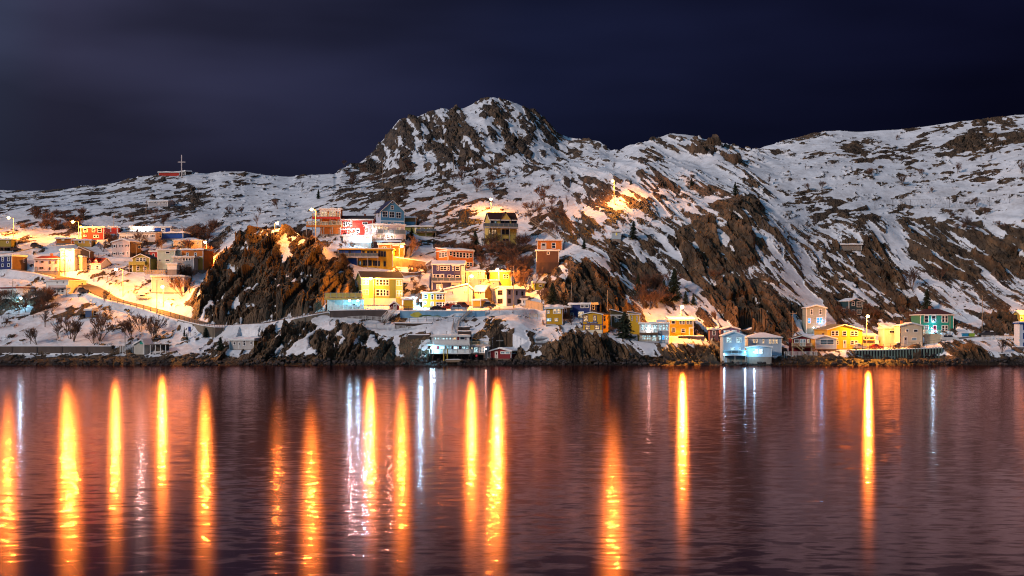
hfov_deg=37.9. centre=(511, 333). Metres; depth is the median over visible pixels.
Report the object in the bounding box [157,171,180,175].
house
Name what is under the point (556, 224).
bare tree
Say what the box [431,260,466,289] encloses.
house
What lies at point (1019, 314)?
house
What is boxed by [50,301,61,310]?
bare tree
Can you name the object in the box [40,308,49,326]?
bare tree
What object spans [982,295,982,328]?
utility pole
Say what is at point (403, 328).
railing
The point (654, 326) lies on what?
window
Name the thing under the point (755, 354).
house
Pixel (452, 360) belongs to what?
rowing boat
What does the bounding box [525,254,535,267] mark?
bare tree
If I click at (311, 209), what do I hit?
street lamp
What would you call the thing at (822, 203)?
scattered stones
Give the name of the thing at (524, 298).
house
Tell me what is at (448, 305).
parked car
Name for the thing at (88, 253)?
house
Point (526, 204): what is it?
bare tree
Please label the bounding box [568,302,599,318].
house
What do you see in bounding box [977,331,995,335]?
parked car
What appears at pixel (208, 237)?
bare tree
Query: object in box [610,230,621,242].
house
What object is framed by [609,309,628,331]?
house
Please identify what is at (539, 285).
house
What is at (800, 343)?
house
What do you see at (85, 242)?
house
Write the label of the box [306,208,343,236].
house
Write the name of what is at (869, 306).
bare tree
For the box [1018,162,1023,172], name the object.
bare tree
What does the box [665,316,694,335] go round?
house
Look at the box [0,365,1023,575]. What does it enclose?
water
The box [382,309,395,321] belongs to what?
outdoor stair
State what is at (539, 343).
covered boat
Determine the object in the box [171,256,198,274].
house
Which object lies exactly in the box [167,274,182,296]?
bare tree
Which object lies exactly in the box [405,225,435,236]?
house
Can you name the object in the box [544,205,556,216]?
bare tree
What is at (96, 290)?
road
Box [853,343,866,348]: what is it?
parked car
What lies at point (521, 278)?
bare tree
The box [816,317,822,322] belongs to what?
window
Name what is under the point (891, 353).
quay wall
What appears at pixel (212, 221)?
bare tree
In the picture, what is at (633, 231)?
spruce tree
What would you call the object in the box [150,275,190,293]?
house
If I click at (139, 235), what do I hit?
bare tree
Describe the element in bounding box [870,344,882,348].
parked car
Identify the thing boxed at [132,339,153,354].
house
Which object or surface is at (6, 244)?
house
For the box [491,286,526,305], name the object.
house
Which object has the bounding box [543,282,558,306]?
spruce tree
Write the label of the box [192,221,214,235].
bare tree
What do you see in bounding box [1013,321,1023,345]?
house
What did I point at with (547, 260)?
house
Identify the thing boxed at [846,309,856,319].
bare tree
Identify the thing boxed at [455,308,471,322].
outdoor stair
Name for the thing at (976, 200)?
bare tree
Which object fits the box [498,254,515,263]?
bare tree
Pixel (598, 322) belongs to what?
house
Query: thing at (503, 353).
house
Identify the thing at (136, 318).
bare tree
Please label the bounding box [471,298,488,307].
house
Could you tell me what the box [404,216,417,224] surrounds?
house
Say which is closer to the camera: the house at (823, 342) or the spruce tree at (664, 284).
the house at (823, 342)
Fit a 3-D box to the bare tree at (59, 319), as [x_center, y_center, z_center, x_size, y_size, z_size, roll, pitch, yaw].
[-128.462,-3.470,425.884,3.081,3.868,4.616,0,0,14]
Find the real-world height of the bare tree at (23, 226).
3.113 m
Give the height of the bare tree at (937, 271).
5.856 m
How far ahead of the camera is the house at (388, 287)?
439.52 m
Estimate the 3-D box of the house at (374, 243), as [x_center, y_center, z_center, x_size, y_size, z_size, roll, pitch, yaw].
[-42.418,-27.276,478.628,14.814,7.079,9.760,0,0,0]
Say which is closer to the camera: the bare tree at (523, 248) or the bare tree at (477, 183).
the bare tree at (523, 248)
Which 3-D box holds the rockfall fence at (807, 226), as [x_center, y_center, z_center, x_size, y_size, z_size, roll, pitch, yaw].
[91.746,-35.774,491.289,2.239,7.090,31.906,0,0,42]
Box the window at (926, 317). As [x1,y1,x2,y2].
[924,315,928,321]
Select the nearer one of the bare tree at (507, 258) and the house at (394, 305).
the house at (394, 305)
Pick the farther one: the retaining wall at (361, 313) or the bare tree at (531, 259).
the bare tree at (531, 259)
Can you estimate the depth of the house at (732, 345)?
402.00 m
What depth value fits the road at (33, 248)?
479.82 m
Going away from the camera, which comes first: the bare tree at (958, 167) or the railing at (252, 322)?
the railing at (252, 322)
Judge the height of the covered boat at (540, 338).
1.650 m
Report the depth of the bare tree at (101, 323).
416.69 m
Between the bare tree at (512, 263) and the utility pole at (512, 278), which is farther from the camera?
the bare tree at (512, 263)
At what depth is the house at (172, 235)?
500.25 m
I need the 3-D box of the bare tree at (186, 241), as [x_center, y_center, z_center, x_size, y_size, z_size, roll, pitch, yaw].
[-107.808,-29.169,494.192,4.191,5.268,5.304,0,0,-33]
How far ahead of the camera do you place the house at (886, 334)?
425.62 m
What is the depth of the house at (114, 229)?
508.66 m
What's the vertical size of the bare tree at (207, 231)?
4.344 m
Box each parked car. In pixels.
[10,247,22,250]
[30,242,42,247]
[77,287,90,292]
[136,294,151,298]
[430,307,446,309]
[442,303,454,308]
[451,305,466,309]
[457,302,469,307]
[483,301,495,307]
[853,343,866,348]
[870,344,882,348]
[940,335,958,340]
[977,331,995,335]
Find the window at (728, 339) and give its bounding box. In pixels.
[726,337,731,342]
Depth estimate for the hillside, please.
487.60 m
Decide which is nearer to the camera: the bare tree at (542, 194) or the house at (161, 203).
the bare tree at (542, 194)
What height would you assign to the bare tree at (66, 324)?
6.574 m
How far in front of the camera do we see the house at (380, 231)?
476.94 m
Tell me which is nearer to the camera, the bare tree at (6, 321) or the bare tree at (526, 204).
the bare tree at (6, 321)
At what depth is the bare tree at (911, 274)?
468.52 m
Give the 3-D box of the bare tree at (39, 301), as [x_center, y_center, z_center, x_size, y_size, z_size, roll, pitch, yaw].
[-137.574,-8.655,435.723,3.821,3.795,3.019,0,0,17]
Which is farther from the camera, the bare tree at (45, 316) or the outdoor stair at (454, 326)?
the bare tree at (45, 316)
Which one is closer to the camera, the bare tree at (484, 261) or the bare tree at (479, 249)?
the bare tree at (484, 261)
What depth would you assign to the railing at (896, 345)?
412.38 m
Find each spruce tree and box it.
[202,328,209,336]
[215,337,224,349]
[408,228,414,240]
[471,231,480,250]
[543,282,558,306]
[614,311,636,338]
[628,221,638,239]
[633,275,642,296]
[659,280,668,302]
[667,269,681,301]
[682,291,688,304]
[690,293,696,304]
[732,182,737,194]
[919,289,933,309]
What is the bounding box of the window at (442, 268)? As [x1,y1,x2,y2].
[440,266,446,270]
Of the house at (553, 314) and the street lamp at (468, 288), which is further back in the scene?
the street lamp at (468, 288)
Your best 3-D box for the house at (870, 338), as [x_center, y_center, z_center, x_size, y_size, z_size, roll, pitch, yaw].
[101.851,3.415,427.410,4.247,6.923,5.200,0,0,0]
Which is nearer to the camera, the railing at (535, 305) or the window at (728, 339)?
the window at (728, 339)
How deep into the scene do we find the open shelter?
412.66 m
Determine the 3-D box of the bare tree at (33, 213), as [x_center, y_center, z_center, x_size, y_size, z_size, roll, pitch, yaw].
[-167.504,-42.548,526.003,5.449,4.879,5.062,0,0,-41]
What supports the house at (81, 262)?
on the hillside
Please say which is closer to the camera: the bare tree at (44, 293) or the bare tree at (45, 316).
the bare tree at (45, 316)
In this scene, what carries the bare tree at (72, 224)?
on the hillside
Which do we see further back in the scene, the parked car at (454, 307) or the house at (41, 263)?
the house at (41, 263)
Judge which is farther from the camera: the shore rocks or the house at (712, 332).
the house at (712, 332)
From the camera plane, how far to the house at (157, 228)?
509.75 m
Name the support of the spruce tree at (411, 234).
on the hillside
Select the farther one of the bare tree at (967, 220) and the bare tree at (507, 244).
the bare tree at (967, 220)
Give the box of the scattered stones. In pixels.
[203,160,1023,314]
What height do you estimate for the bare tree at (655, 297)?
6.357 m
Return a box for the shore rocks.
[0,352,1023,364]
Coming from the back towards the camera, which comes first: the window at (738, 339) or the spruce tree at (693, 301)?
the spruce tree at (693, 301)
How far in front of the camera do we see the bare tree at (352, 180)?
581.98 m
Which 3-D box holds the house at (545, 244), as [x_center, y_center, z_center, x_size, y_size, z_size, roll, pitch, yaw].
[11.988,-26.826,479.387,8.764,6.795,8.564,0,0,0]
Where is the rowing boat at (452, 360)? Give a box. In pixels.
[445,359,460,361]
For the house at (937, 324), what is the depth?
435.02 m
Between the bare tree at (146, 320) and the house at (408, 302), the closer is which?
the bare tree at (146, 320)
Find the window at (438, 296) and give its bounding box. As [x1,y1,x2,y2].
[436,294,441,298]
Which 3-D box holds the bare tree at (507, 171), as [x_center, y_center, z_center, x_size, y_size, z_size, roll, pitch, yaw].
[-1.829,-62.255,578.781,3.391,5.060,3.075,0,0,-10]
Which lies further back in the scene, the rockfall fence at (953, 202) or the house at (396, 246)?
the rockfall fence at (953, 202)
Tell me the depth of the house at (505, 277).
453.61 m
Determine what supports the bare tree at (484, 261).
on the hillside
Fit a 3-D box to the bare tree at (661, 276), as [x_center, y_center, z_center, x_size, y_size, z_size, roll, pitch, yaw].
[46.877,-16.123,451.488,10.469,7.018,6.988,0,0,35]
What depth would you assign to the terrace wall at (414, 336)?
411.50 m
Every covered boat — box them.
[535,336,547,340]
[536,340,547,345]
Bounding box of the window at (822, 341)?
[820,339,833,344]
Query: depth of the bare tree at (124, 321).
423.62 m
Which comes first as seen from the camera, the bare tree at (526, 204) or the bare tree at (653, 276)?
the bare tree at (653, 276)
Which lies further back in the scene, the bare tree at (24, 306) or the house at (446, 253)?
the house at (446, 253)
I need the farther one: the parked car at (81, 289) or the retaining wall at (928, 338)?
the parked car at (81, 289)
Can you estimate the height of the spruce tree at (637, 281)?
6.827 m
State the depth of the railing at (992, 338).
417.38 m
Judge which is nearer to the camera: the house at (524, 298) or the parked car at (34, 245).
the house at (524, 298)
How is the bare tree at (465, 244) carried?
on the hillside
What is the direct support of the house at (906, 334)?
on the hillside
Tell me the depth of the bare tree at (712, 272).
453.65 m
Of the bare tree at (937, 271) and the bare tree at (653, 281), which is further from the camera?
the bare tree at (937, 271)
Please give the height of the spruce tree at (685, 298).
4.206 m
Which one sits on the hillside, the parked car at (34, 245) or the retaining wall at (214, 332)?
the retaining wall at (214, 332)
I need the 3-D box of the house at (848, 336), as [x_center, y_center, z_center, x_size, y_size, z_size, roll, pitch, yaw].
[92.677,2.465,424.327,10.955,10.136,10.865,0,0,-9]
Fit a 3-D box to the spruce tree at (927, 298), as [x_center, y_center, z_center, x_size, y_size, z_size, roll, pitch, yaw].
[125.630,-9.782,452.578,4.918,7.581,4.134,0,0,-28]
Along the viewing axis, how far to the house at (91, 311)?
432.88 m
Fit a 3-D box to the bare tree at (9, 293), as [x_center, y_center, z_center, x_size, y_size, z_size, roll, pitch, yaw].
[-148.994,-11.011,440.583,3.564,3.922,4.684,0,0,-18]
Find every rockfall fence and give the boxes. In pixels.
[765,217,816,230]
[876,194,1009,208]
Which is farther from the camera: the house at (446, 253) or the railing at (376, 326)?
the house at (446, 253)
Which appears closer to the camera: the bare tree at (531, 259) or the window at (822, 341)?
the window at (822, 341)
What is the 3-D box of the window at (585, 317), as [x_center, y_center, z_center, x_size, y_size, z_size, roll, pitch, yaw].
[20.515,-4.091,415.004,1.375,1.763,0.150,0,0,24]
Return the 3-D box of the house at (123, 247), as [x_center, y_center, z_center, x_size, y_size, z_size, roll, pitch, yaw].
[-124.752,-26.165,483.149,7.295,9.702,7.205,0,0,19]
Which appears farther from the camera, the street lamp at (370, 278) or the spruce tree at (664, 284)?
the spruce tree at (664, 284)
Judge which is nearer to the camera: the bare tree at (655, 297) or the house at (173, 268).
the bare tree at (655, 297)
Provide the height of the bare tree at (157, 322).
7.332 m
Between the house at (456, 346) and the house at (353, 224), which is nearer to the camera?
the house at (456, 346)
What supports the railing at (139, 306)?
on the road at (96, 290)
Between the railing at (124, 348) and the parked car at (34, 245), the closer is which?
the railing at (124, 348)
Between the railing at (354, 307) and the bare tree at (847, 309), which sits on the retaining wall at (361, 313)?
the railing at (354, 307)
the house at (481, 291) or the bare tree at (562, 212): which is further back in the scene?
the bare tree at (562, 212)
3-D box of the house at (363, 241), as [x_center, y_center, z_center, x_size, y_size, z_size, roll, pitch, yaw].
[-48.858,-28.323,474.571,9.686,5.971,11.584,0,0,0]
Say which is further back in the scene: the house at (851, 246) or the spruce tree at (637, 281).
the house at (851, 246)
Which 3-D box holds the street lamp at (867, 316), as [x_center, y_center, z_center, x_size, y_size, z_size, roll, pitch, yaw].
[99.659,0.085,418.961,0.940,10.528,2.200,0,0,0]
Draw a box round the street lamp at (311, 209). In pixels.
[310,208,315,241]
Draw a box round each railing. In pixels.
[16,314,66,318]
[103,295,182,318]
[120,345,132,354]
[145,270,165,273]
[184,309,326,326]
[330,305,382,309]
[341,316,376,321]
[362,324,387,329]
[392,325,415,331]
[401,306,489,312]
[409,317,453,321]
[524,300,542,310]
[784,352,816,357]
[853,339,941,348]
[982,336,1005,339]
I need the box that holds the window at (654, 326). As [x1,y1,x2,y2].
[653,325,657,332]
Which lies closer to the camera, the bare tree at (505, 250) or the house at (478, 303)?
the house at (478, 303)
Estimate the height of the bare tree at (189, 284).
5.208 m
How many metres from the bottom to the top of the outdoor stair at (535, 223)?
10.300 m
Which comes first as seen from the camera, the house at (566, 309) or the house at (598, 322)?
the house at (598, 322)
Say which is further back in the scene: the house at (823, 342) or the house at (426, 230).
the house at (426, 230)
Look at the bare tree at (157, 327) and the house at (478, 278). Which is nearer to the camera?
the bare tree at (157, 327)
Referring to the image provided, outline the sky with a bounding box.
[0,0,1023,190]
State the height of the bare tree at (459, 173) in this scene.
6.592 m
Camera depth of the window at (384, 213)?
502.98 m
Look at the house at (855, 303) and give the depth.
452.33 m
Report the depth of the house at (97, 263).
467.64 m
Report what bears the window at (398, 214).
in the house at (391, 212)
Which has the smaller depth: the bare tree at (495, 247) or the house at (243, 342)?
the house at (243, 342)
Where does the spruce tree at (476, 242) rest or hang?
on the hillside
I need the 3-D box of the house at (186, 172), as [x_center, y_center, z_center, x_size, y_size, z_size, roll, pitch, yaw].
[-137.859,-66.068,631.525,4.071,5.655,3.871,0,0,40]
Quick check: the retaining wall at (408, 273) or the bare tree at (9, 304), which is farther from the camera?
the retaining wall at (408, 273)
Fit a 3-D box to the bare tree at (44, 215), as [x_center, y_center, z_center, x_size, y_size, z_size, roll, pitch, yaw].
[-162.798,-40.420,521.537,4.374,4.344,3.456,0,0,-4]
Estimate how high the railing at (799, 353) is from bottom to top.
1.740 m
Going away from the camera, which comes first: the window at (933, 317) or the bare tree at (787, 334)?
the bare tree at (787, 334)
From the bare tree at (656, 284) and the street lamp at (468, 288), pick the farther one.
the bare tree at (656, 284)
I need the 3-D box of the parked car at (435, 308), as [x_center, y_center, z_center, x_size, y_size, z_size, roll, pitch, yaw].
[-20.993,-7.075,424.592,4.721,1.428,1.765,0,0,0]
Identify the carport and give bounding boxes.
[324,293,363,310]
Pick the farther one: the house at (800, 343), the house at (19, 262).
the house at (19, 262)
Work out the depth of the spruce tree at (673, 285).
445.50 m
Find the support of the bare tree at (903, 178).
on the hillside
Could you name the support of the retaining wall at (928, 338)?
on the hillside
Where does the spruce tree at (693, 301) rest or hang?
on the hillside
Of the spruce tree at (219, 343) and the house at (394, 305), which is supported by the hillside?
the spruce tree at (219, 343)
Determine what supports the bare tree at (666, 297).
on the hillside
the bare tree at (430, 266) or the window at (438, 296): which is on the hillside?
the bare tree at (430, 266)
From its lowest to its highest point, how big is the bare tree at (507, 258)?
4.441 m
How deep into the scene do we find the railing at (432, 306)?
423.38 m
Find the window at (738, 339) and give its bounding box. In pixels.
[736,337,741,342]
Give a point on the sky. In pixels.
(93, 92)
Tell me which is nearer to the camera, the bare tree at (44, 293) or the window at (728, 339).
the window at (728, 339)
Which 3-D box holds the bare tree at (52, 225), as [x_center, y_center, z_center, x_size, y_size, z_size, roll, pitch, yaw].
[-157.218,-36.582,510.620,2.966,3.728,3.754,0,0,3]
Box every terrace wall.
[394,257,425,270]
[395,322,431,328]
[408,334,428,339]
[458,326,469,329]
[458,330,471,338]
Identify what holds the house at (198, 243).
on the hillside
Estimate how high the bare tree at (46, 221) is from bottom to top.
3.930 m
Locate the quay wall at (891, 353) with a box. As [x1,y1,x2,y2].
[850,347,942,358]
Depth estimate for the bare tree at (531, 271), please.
459.66 m
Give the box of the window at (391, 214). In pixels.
[389,212,394,217]
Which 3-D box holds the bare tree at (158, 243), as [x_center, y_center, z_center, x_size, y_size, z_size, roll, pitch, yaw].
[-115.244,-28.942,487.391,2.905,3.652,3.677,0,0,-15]
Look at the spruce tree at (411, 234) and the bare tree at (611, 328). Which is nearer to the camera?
the bare tree at (611, 328)
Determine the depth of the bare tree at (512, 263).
464.98 m
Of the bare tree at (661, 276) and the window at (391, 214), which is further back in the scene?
the window at (391, 214)
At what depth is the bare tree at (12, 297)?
438.24 m
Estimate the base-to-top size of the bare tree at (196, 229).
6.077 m
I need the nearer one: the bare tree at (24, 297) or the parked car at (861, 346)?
the parked car at (861, 346)
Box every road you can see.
[3,243,74,253]
[11,269,512,324]
[860,335,1013,348]
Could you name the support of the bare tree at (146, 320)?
on the hillside
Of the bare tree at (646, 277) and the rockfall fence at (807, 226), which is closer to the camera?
the bare tree at (646, 277)
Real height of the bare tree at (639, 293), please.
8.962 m
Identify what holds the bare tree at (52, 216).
on the hillside
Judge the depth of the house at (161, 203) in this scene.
557.55 m
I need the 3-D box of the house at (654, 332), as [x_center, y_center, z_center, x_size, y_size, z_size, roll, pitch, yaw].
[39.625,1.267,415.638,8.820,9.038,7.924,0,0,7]
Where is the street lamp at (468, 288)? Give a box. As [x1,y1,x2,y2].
[468,275,472,304]
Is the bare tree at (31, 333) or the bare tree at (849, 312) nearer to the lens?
the bare tree at (31, 333)
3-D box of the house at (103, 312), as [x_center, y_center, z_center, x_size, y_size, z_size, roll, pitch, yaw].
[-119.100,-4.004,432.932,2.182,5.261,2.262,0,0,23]
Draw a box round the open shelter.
[150,344,168,354]
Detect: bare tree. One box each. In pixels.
[2,290,11,301]
[3,317,8,326]
[4,301,16,310]
[10,293,17,302]
[18,299,28,311]
[20,223,31,230]
[20,292,33,302]
[22,327,37,344]
[25,287,36,296]
[30,207,41,218]
[34,298,46,308]
[36,300,49,311]
[38,286,56,301]
[40,212,50,219]
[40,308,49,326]
[41,218,49,227]
[43,211,54,220]
[49,222,56,230]
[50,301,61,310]
[50,322,61,336]
[56,315,68,325]
[59,317,81,337]
[62,219,77,229]
[67,319,82,341]
[70,215,81,221]
[77,207,84,217]
[83,326,97,343]
[89,308,118,340]
[101,289,111,300]
[116,318,129,327]
[117,321,135,339]
[127,314,144,331]
[133,231,146,241]
[142,315,153,330]
[144,315,168,334]
[145,321,160,339]
[155,240,162,249]
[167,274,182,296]
[179,224,201,237]
[180,238,190,247]
[183,265,191,275]
[183,277,194,292]
[187,268,194,275]
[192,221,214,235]
[201,228,213,236]
[205,235,213,242]
[206,219,220,227]
[348,173,358,188]
[409,235,419,257]
[420,265,431,272]
[456,170,466,184]
[458,240,473,247]
[470,176,483,191]
[476,244,482,252]
[476,256,490,268]
[483,240,500,257]
[485,231,502,243]
[486,170,492,180]
[487,183,495,191]
[488,252,497,261]
[497,238,514,253]
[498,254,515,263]
[500,261,510,268]
[501,244,511,257]
[503,245,522,256]
[504,167,510,177]
[506,254,514,262]
[509,260,526,270]
[511,267,546,292]
[513,233,529,249]
[513,233,531,250]
[515,260,531,272]
[521,202,529,211]
[524,254,535,265]
[524,268,533,279]
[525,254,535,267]
[530,201,540,211]
[534,184,551,204]
[537,286,548,302]
[541,221,555,233]
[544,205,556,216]
[547,221,561,232]
[558,208,567,220]
[609,325,615,334]
[629,270,652,284]
[631,283,650,308]
[633,289,651,306]
[640,271,661,287]
[641,290,667,308]
[642,289,660,307]
[647,277,660,288]
[652,280,661,289]
[653,281,668,292]
[657,292,676,303]
[658,271,684,287]
[708,268,722,280]
[786,327,792,342]
[842,305,848,316]
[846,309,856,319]
[862,303,873,312]
[898,174,906,182]
[902,265,920,289]
[933,265,948,280]
[955,162,961,172]
[960,216,973,229]
[972,198,980,206]
[997,339,1007,352]
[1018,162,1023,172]
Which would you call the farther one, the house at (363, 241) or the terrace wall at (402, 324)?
the house at (363, 241)
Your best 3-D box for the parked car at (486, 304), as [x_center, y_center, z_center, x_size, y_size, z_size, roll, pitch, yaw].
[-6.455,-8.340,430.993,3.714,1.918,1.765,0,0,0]
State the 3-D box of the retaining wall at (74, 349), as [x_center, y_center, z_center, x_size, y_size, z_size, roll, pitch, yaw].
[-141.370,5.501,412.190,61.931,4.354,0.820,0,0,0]
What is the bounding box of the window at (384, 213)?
[382,211,387,216]
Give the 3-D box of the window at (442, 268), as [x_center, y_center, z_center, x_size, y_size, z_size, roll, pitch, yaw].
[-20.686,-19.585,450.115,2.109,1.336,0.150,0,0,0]
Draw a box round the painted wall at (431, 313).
[400,310,484,317]
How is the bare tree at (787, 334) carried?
on the hillside
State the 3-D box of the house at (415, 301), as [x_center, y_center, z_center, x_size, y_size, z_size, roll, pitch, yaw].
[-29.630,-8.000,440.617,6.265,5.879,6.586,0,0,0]
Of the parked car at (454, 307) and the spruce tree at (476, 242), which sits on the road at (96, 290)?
the parked car at (454, 307)
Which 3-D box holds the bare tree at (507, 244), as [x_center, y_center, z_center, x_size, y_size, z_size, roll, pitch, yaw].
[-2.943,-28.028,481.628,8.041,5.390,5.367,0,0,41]
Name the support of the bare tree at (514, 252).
on the hillside
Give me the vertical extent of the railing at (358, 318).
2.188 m
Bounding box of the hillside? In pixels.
[0,97,1023,364]
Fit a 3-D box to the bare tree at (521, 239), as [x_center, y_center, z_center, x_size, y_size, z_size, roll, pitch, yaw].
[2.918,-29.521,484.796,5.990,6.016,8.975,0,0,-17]
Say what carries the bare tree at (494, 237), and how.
on the hillside
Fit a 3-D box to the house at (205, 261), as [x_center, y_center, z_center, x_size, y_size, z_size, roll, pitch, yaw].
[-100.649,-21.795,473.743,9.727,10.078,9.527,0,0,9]
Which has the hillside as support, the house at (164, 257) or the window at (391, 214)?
the house at (164, 257)
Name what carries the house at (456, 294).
on the hillside
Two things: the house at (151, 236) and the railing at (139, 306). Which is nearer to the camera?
the railing at (139, 306)
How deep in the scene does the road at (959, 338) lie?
421.50 m
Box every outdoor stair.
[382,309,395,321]
[451,319,459,333]
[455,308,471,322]
[529,217,557,238]
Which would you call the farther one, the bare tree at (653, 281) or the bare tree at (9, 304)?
the bare tree at (653, 281)
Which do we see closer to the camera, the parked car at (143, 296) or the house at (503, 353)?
the house at (503, 353)
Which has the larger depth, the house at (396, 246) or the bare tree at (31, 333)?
the house at (396, 246)
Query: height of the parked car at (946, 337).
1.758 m
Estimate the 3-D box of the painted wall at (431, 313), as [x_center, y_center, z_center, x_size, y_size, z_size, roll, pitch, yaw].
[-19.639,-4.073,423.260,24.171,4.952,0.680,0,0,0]
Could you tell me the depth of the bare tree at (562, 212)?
508.54 m
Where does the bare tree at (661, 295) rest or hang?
on the hillside
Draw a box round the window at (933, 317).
[931,315,935,321]
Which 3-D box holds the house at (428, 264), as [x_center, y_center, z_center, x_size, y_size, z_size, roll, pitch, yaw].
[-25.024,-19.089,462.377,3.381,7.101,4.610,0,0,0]
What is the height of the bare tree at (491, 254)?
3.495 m
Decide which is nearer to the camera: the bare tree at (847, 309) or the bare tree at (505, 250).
the bare tree at (847, 309)
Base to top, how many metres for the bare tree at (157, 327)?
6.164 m
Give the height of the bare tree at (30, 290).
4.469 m
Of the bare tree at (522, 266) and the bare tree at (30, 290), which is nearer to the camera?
the bare tree at (30, 290)
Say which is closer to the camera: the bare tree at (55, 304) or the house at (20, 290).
the bare tree at (55, 304)
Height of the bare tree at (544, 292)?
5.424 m
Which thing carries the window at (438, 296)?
in the house at (435, 298)
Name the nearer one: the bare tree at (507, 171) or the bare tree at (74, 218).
the bare tree at (74, 218)
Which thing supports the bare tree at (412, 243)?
on the hillside
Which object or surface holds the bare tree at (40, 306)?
on the hillside
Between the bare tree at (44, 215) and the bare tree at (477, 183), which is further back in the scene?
the bare tree at (477, 183)
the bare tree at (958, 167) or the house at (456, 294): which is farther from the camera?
the bare tree at (958, 167)
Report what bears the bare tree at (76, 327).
on the hillside
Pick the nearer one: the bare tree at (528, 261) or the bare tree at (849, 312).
the bare tree at (849, 312)
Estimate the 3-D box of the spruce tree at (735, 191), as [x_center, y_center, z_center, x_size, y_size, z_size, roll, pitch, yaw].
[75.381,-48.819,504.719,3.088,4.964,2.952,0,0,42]
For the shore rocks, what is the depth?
401.62 m
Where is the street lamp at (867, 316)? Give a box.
[866,315,868,345]
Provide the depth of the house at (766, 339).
409.57 m
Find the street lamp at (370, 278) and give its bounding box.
[369,277,373,305]
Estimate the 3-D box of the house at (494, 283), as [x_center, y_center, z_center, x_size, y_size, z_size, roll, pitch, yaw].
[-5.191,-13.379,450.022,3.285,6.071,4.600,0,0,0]
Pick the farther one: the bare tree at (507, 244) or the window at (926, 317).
the bare tree at (507, 244)
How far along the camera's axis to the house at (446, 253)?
470.10 m
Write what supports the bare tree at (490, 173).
on the hillside
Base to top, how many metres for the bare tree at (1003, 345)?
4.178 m
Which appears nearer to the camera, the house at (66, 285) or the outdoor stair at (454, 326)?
the outdoor stair at (454, 326)
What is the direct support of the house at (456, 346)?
on the hillside
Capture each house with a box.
[0,238,16,250]
[0,255,27,269]
[0,286,34,298]
[33,253,60,274]
[44,277,86,295]
[54,237,76,244]
[59,248,81,272]
[72,239,96,246]
[76,255,87,269]
[77,246,94,259]
[79,226,110,239]
[83,307,98,317]
[87,258,112,269]
[96,310,106,317]
[107,226,121,233]
[110,238,141,256]
[118,230,163,241]
[128,226,177,231]
[129,252,156,272]
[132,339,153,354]
[147,200,175,206]
[148,250,156,256]
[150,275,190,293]
[156,249,177,269]
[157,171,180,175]
[160,229,191,240]
[166,263,180,274]
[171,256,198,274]
[172,238,207,248]
[176,248,214,273]
[180,170,192,175]
[228,336,261,349]
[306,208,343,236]
[336,248,396,269]
[340,214,375,234]
[342,234,373,247]
[355,271,403,305]
[363,223,405,242]
[372,239,402,247]
[373,200,405,223]
[377,243,406,257]
[388,301,399,309]
[401,297,421,305]
[402,298,414,309]
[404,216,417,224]
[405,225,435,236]
[420,291,446,307]
[421,334,470,359]
[425,260,431,272]
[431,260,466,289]
[435,247,474,267]
[443,283,473,305]
[465,268,486,287]
[467,341,489,359]
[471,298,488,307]
[472,285,492,300]
[483,212,517,247]
[488,270,512,285]
[488,347,516,360]
[489,279,499,288]
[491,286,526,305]
[520,296,531,307]
[531,281,546,289]
[535,239,562,249]
[535,249,559,273]
[544,304,563,326]
[563,305,570,318]
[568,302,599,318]
[581,312,611,333]
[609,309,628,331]
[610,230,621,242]
[627,311,640,340]
[638,322,669,342]
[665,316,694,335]
[706,327,719,340]
[719,326,740,340]
[719,331,745,362]
[745,332,782,355]
[745,345,772,363]
[787,335,812,355]
[801,304,827,333]
[810,333,837,351]
[813,324,863,351]
[839,243,862,250]
[839,298,864,317]
[862,333,876,346]
[877,322,896,346]
[893,321,924,347]
[909,306,954,334]
[1012,310,1023,320]
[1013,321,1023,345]
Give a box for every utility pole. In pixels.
[510,267,513,303]
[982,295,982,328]
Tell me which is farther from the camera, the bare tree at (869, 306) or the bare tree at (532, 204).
the bare tree at (532, 204)
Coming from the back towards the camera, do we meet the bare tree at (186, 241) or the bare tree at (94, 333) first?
the bare tree at (186, 241)
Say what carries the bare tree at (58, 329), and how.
on the hillside
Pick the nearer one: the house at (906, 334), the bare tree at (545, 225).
the house at (906, 334)
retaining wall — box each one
[0,345,111,353]
[177,312,328,337]
[330,309,387,321]
[399,271,420,275]
[924,334,940,343]
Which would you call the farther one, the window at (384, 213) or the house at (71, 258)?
the window at (384, 213)
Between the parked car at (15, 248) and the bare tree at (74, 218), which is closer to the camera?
the parked car at (15, 248)
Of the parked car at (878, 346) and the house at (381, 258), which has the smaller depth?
the parked car at (878, 346)
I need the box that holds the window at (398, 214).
[396,212,400,217]
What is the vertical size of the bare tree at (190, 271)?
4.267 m
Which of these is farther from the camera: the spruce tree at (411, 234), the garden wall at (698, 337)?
the spruce tree at (411, 234)
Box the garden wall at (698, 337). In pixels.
[678,335,703,340]
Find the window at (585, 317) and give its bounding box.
[583,315,587,321]
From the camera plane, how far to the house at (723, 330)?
424.80 m
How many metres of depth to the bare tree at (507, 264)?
463.15 m
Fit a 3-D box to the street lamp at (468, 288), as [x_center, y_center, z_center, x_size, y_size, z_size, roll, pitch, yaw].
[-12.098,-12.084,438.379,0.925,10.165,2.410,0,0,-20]
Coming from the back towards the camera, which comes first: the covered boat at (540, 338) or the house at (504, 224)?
the house at (504, 224)
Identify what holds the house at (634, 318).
on the hillside
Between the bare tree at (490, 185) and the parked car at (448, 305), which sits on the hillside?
the bare tree at (490, 185)
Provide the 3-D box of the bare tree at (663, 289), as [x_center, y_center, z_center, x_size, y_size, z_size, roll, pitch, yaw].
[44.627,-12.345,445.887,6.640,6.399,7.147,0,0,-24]

